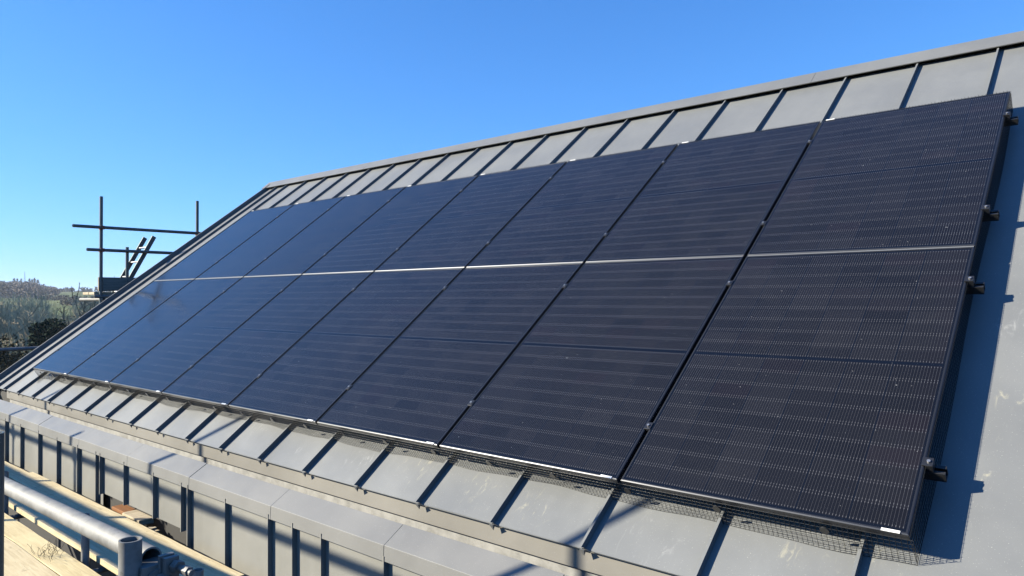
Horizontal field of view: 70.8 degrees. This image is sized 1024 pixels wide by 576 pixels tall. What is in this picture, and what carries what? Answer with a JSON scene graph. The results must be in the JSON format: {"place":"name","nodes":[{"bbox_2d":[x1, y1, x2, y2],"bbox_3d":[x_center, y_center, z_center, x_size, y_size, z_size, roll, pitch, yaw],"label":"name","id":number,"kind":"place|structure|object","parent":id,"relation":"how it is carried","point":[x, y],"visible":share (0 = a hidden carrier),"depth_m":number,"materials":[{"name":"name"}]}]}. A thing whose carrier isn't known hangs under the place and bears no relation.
{"place":"outdoors","nodes":[
{"label":"outdoors","id":0,"kind":"place"},
{"bbox_2d":[0,292,106,322],"bbox_3d":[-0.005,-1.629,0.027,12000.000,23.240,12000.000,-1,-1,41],"label":"ground","id":1,"kind":"structure","parent":0,"point":[58,305],"depth_m":335.62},
{"bbox_2d":[0,334,21,354],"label":"bare tree","id":2,"kind":"object","parent":1,"relation":"on","point":[8,343],"visible":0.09,"depth_m":61.03,"materials":[{"name":"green plant"}]},
{"bbox_2d":[0,333,27,398],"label":"ivy tree","id":3,"kind":"object","parent":1,"relation":"on","point":[5,362],"visible":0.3,"depth_m":37.99,"materials":[{"name":"green plant"}]},
{"bbox_2d":[0,331,46,360],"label":"bare tree","id":4,"kind":"object","parent":1,"relation":"on","point":[26,342],"visible":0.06,"depth_m":47.45,"materials":[{"name":"brown plant"}]},
{"bbox_2d":[0,281,59,298],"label":"hill wood","id":5,"kind":"object","parent":1,"relation":"on","point":[23,288],"visible":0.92,"depth_m":413.44,"materials":[{"name":"plant"}]},
{"bbox_2d":[0,294,75,341],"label":"bare tree","id":6,"kind":"object","parent":1,"relation":"on","point":[10,329],"visible":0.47,"depth_m":70.04,"materials":[{"name":"brown plant"}]},
{"bbox_2d":[27,318,66,351],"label":"conifer","id":7,"kind":"object","parent":1,"relation":"on","point":[41,332],"visible":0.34,"depth_m":40.31,"materials":[{"name":"green plant"}]},
{"bbox_2d":[0,290,98,354],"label":"thicket","id":8,"kind":"object","parent":1,"relation":"on","point":[25,306],"visible":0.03,"depth_m":112.13,"materials":[{"name":"plant"}]},
{"bbox_2d":[49,287,60,293],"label":"round tree","id":9,"kind":"object","parent":1,"relation":"on","point":[57,289],"visible":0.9,"depth_m":419.58,"materials":[{"name":"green plant"}]},
{"bbox_2d":[41,286,111,305],"bbox_3d":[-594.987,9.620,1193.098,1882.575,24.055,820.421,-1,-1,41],"label":"hedgerows","id":10,"kind":"object","parent":1,"relation":"on","point":[64,299],"visible":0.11,"depth_m":396.01,"materials":[{"name":"green plant"}]},
{"bbox_2d":[57,282,98,325],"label":"bare tree","id":11,"kind":"object","parent":1,"relation":"on","point":[83,310],"visible":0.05,"depth_m":53.66,"materials":[{"name":"plant"}]},
{"bbox_2d":[0,196,200,351],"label":"gable scaffold","id":12,"kind":"object","parent":1,"relation":"on","point":[100,297],"visible":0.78,"depth_m":10.80,"materials":[{"name":"metal"}]},
{"bbox_2d":[89,292,114,294],"bbox_3d":[-5.109,0.094,12.205,0.225,0.038,3.680,-1,-1,41],"label":"scaffold board","id":13,"kind":"object","parent":12,"relation":"attached to","point":[104,293],"visible":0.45,"depth_m":10.85,"materials":[{"name":"beige wood"}]},
{"bbox_2d":[98,277,134,290],"bbox_3d":[-5.676,-0.053,11.338,0.042,0.207,1.534,-1,-1,41],"label":"toe board","id":14,"kind":"object","parent":12,"relation":"attached to","point":[114,283],"visible":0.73,"depth_m":10.90,"materials":[{"name":"blue wood"}]},
{"bbox_2d":[112,236,155,291],"bbox_3d":[-5.962,-0.319,11.310,0.366,1.020,0.582,-1,-1,41],"label":"ladder","id":15,"kind":"object","parent":12,"relation":"attached to","point":[141,257],"visible":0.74,"depth_m":11.35,"materials":[{"name":"silver metal"}]},
{"bbox_2d":[0,431,203,575],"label":"scaffold","id":16,"kind":"object","parent":1,"relation":"on","point":[138,556],"visible":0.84,"depth_m":1.77,"materials":[{"name":"metal"}]},
{"bbox_2d":[5,461,28,475],"bbox_3d":[-6.138,1.815,8.095,3.880,0.039,0.206,-1,-1,41],"label":"scaffold board","id":17,"kind":"object","parent":16,"relation":"on","point":[12,469],"visible":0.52,"depth_m":7.05,"materials":[{"name":"brown wood"}]},
{"bbox_2d":[4,536,58,575],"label":"scaffold board","id":18,"kind":"object","parent":16,"relation":"on","point":[19,561],"visible":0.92,"depth_m":4.50,"materials":[{"name":"brown wood"}]},
{"bbox_2d":[4,513,100,575],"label":"scaffold board","id":19,"kind":"object","parent":16,"relation":"on","point":[24,537],"visible":0.81,"depth_m":4.74,"materials":[{"name":"yellow wood"}]},
{"bbox_2d":[30,538,63,561],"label":"dry twigs","id":20,"kind":"object","parent":19,"relation":"on","point":[53,552],"visible":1,"depth_m":4.64,"materials":[{"name":"beige plant"}]},
{"bbox_2d":[9,497,183,575],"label":"scaffold board","id":21,"kind":"object","parent":16,"relation":"on","point":[105,557],"visible":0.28,"depth_m":5.06,"materials":[{"name":"brown wood"}]},
{"bbox_2d":[9,472,244,575],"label":"scaffold board","id":22,"kind":"object","parent":16,"relation":"on","point":[97,511],"visible":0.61,"depth_m":5.32,"materials":[{"name":"brown wood"}]},
{"bbox_2d":[122,510,153,524],"bbox_3d":[-2.886,1.772,5.556,0.320,0.043,0.110,-1,-1,41],"label":"timber block","id":23,"kind":"object","parent":22,"relation":"on","point":[140,517],"depth_m":5.51,"materials":[{"name":"beige wood"}]},
{"bbox_2d":[147,526,159,533],"bbox_3d":[-2.682,1.861,5.371,0.130,0.148,0.050,-1,-1,41],"label":"batten bundle","id":24,"kind":"object","parent":16,"relation":"on","point":[154,529],"visible":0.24,"depth_m":5.36,"materials":[{"name":"beige wood"}]},
{"bbox_2d":[0,31,1023,575],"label":"house","id":25,"kind":"structure","parent":1,"relation":"on","point":[248,497],"depth_m":4.25,"materials":[{"name":"metal"}]},
{"bbox_2d":[112,504,135,514],"bbox_3d":[-3.128,1.835,5.818,0.270,0.115,0.100,-1,-1,41],"label":"timber block","id":26,"kind":"object","parent":25,"relation":"attached to","point":[121,509],"depth_m":5.81,"materials":[{"name":"brown wood"}]},
{"bbox_2d":[56,348,947,481],"bbox_3d":[-1.962,0.711,5.653,9.334,0.082,0.042,-1,36,41],"label":"mounting rail","id":27,"kind":"object","parent":25,"relation":"attached to","point":[934,472],"visible":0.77,"depth_m":2.62,"materials":[{"name":"black metal"}]},
{"bbox_2d":[68,278,241,383],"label":"solar panel","id":28,"kind":"object","parent":27,"relation":"attached to","point":[116,357],"visible":0.96,"depth_m":7.78,"materials":[{"name":"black glass"}]},
{"bbox_2d":[110,275,300,394],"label":"solar panel","id":29,"kind":"object","parent":27,"relation":"attached to","point":[165,363],"visible":0.96,"depth_m":7.02,"materials":[{"name":"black glass"}]},
{"bbox_2d":[162,272,372,407],"bbox_3d":[-2.129,0.387,6.348,1.134,0.035,1.724,-1,36,41],"label":"solar panel","id":30,"kind":"object","parent":27,"relation":"attached to","point":[227,371],"visible":0.96,"depth_m":6.25,"materials":[{"name":"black glass"}]},
{"bbox_2d":[229,268,463,424],"bbox_3d":[-1.258,0.374,5.591,1.134,0.035,1.724,-1,36,41],"label":"solar panel","id":31,"kind":"object","parent":27,"relation":"attached to","point":[317,370],"visible":0.96,"depth_m":5.49,"materials":[{"name":"black glass"}]},
{"bbox_2d":[317,263,582,448],"bbox_3d":[-0.387,0.360,4.834,1.134,0.035,1.724,-1,36,41],"label":"solar panel","id":32,"kind":"object","parent":27,"relation":"attached to","point":[427,376],"visible":0.98,"depth_m":4.71,"materials":[{"name":"black glass"}]},
{"bbox_2d":[440,257,743,483],"bbox_3d":[0.485,0.347,4.078,1.134,0.035,1.724,-1,36,41],"label":"solar panel","id":33,"kind":"object","parent":27,"relation":"attached to","point":[583,381],"visible":0.99,"depth_m":3.94,"materials":[{"name":"black glass"}]},
{"bbox_2d":[620,247,974,540],"bbox_3d":[1.356,0.333,3.321,1.134,0.035,1.724,-1,36,41],"label":"solar panel","id":34,"kind":"object","parent":27,"relation":"attached to","point":[806,387],"visible":1,"depth_m":3.16,"materials":[{"name":"black glass"}]},
{"bbox_2d":[35,91,1012,565],"bbox_3d":[-1.242,-0.071,6.493,9.240,0.146,3.573,-1,36,41],"label":"bird mesh","id":35,"kind":"object","parent":25,"relation":"on","point":[715,507],"visible":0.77,"depth_m":3.41,"materials":[{"name":"black metal"}]},
{"bbox_2d":[135,276,984,293],"bbox_3d":[-1.376,0.038,6.339,9.334,0.082,0.042,-1,36,41],"label":"mounting rail","id":36,"kind":"object","parent":25,"relation":"attached to","point":[976,287],"visible":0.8,"depth_m":3.30,"materials":[{"name":"black metal"}]},
{"bbox_2d":[173,205,999,266],"bbox_3d":[-1.054,-0.332,6.717,9.334,0.082,0.042,-1,36,41],"label":"mounting rail","id":37,"kind":"object","parent":25,"relation":"attached to","point":[992,215],"visible":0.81,"depth_m":3.68,"materials":[{"name":"black metal"}]},
{"bbox_2d":[155,204,293,280],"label":"solar panel","id":38,"kind":"object","parent":37,"relation":"attached to","point":[209,254],"visible":0.93,"depth_m":9.62,"materials":[{"name":"black glass"}]},
{"bbox_2d":[196,196,344,278],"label":"solar panel","id":39,"kind":"object","parent":37,"relation":"attached to","point":[246,257],"visible":0.93,"depth_m":8.85,"materials":[{"name":"black glass"}]},
{"bbox_2d":[233,112,1018,223],"bbox_3d":[-0.502,-0.966,7.364,9.334,0.082,0.042,-1,36,41],"label":"mounting rail","id":40,"kind":"object","parent":25,"relation":"attached to","point":[1011,121],"visible":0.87,"depth_m":4.33,"materials":[{"name":"black metal"}]},
{"bbox_2d":[244,187,405,276],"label":"solar panel","id":41,"kind":"object","parent":40,"relation":"attached to","point":[309,246],"visible":0.93,"depth_m":8.09,"materials":[{"name":"black glass"}]},
{"bbox_2d":[303,175,477,274],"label":"solar panel","id":42,"kind":"object","parent":40,"relation":"attached to","point":[376,240],"visible":0.93,"depth_m":7.32,"materials":[{"name":"black glass"}]},
{"bbox_2d":[375,161,566,271],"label":"solar panel","id":43,"kind":"object","parent":40,"relation":"attached to","point":[468,223],"visible":0.93,"depth_m":6.56,"materials":[{"name":"black glass"}]},
{"bbox_2d":[466,144,677,267],"bbox_3d":[0.514,-0.675,5.890,1.134,0.033,1.734,-1,36,41],"label":"solar panel","id":44,"kind":"object","parent":40,"relation":"attached to","point":[572,211],"visible":0.94,"depth_m":5.79,"materials":[{"name":"black glass"}]},
{"bbox_2d":[585,122,820,262],"bbox_3d":[1.385,-0.689,5.134,1.134,0.033,1.734,-1,36,41],"label":"solar panel","id":45,"kind":"object","parent":40,"relation":"attached to","point":[718,197],"visible":0.95,"depth_m":5.02,"materials":[{"name":"black glass"}]},
{"bbox_2d":[747,92,1009,255],"bbox_3d":[2.257,-0.702,4.377,1.134,0.033,1.734,-1,36,41],"label":"solar panel","id":46,"kind":"object","parent":40,"relation":"attached to","point":[913,178],"visible":0.96,"depth_m":4.26,"materials":[{"name":"black glass"}]},
{"bbox_2d":[34,280,192,375],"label":"solar panel","id":47,"kind":"object","parent":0,"point":[80,349],"visible":0.97,"depth_m":8.54,"materials":[{"name":"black glass"}]},
{"bbox_2d":[0,0,1023,291],"label":"sky","id":48,"kind":"structure","parent":0,"point":[155,109],"materials":[{"name":"blue"}]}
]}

